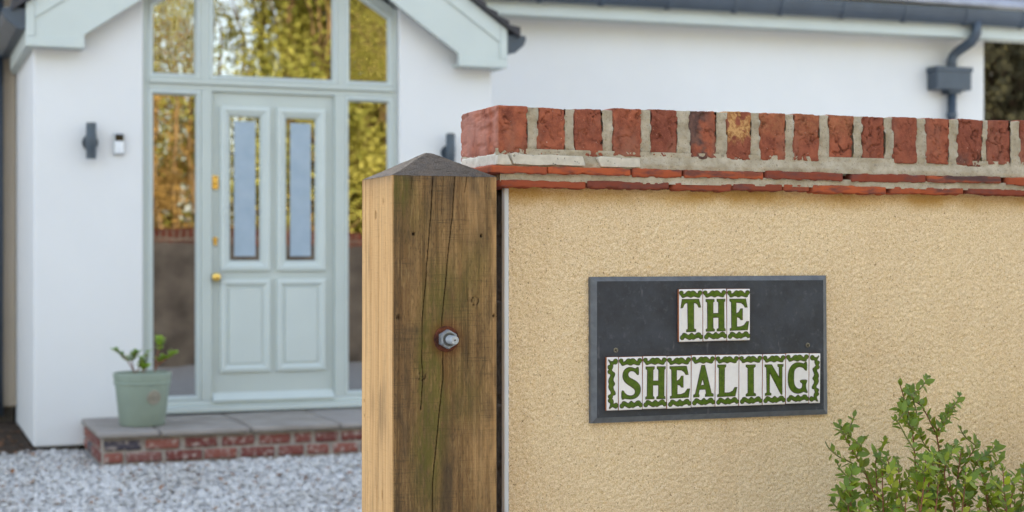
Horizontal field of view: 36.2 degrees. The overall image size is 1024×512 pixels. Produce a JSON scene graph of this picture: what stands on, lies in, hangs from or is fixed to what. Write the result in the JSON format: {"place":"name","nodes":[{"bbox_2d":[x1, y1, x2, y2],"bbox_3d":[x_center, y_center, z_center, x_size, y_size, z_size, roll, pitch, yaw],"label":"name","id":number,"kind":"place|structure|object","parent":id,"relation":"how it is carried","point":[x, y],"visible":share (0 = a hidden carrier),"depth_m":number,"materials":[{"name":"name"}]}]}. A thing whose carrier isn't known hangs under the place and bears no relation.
{"place":"outdoors","nodes":[
{"label":"outdoors","id":0,"kind":"place"},
{"bbox_2d":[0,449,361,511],"bbox_3d":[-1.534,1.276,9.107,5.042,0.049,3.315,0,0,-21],"label":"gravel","id":1,"kind":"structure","parent":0,"point":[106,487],"depth_m":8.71,"materials":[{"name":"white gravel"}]},
{"bbox_2d":[0,430,360,505],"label":"fallen leaves","id":2,"kind":"object","parent":1,"relation":"on","point":[12,470],"visible":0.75,"depth_m":9.07,"materials":[{"name":"brown plant"}]},
{"bbox_2d":[0,406,361,511],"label":"ground","id":3,"kind":"structure","parent":0,"point":[82,447],"depth_m":8.87,"materials":[{"name":"grey gravel"}]},
{"bbox_2d":[0,422,32,454],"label":"soil bed","id":4,"kind":"object","parent":3,"relation":"on","point":[9,446],"visible":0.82,"depth_m":10.67,"materials":[{"name":"brown soil"}]},
{"bbox_2d":[82,408,361,466],"bbox_3d":[-1.447,1.201,10.402,2.650,0.258,0.973,0,0,-21],"label":"doorstep","id":5,"kind":"object","parent":3,"relation":"on","point":[110,441],"visible":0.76,"depth_m":9.89,"materials":[{"name":"brick"}]},
{"bbox_2d":[113,370,171,426],"bbox_3d":[-2.353,0.906,9.958,0.364,0.335,0.364,0,0,-21],"label":"flower pot","id":6,"kind":"object","parent":5,"relation":"on","point":[142,398],"visible":0.99,"depth_m":9.82,"materials":[{"name":"ceramic"}]},
{"bbox_2d":[111,335,177,372],"bbox_3d":[-2.342,0.626,9.965,0.426,0.241,0.161,0,0,-21],"label":"young shrub","id":7,"kind":"object","parent":6,"relation":"in","point":[159,340],"visible":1,"depth_m":9.98,"materials":[{"name":"green plant"}]},
{"bbox_2d":[362,153,495,511],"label":"gate post","id":8,"kind":"object","parent":3,"relation":"on","point":[428,332],"visible":1,"depth_m":2.96,"materials":[{"name":"brown wood"}]},
{"bbox_2d":[0,0,1023,451],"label":"house","id":9,"kind":"structure","parent":3,"relation":"on","point":[208,224],"depth_m":10.96,"materials":[{"name":"white paint"}]},
{"bbox_2d":[82,122,97,158],"bbox_3d":[-2.785,-0.760,10.342,0.103,0.243,0.110,0,0,-21],"label":"wall lamp","id":10,"kind":"object","parent":9,"relation":"attached to","point":[89,142],"visible":1,"depth_m":10.30,"materials":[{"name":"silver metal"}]},
{"bbox_2d":[113,133,124,154],"bbox_3d":[-2.624,-0.748,10.447,0.074,0.144,0.032,0,0,-21],"label":"doorbell","id":11,"kind":"object","parent":9,"relation":"attached to","point":[118,143],"visible":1,"depth_m":10.43,"materials":[{"name":"white plastic"}]},
{"bbox_2d":[115,134,123,140],"bbox_3d":[-2.620,-0.791,10.436,0.056,0.044,0.008,0,0,-21],"label":"camera window","id":12,"kind":"structure","parent":11,"relation":"in","point":[118,137],"depth_m":10.44,"materials":[{"name":"black glass"}]},
{"bbox_2d":[212,92,334,401],"bbox_3d":[-1.661,-0.064,10.888,0.868,2.129,0.117,0,0,-21],"label":"door","id":13,"kind":"structure","parent":9,"relation":"in","point":[273,154],"depth_m":10.89,"materials":[{"name":"green paint"}]},
{"bbox_2d":[440,133,454,161],"bbox_3d":[-0.449,-0.752,11.257,0.103,0.260,0.110,0,0,-21],"label":"wall lamp","id":14,"kind":"object","parent":9,"relation":"attached to","point":[448,151],"visible":0.67,"depth_m":11.21,"materials":[{"name":"silver metal"}]},
{"bbox_2d":[461,105,1023,511],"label":"boundary wall","id":15,"kind":"structure","parent":3,"relation":"on","point":[905,235],"depth_m":3.29,"materials":[{"name":"render"},{"name":"brick"},{"name":"tile"}]},
{"bbox_2d":[588,275,826,422],"bbox_3d":[0.417,0.190,3.243,0.556,0.297,0.028,0,0,-21],"label":"house sign","id":16,"kind":"object","parent":15,"relation":"attached to","point":[663,348],"visible":1,"depth_m":3.22,"materials":[{"name":"stone"}]},
{"bbox_2d":[825,373,1023,511],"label":"bush","id":17,"kind":"object","parent":3,"relation":"on","point":[927,489],"visible":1,"depth_m":3.05,"materials":[{"name":"green plant"}]},
{"bbox_2d":[984,42,1023,120],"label":"evergreen tree","id":18,"kind":"object","parent":3,"relation":"on","point":[1003,94],"visible":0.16,"depth_m":18.43,"materials":[{"name":"green plant"}]}
]}

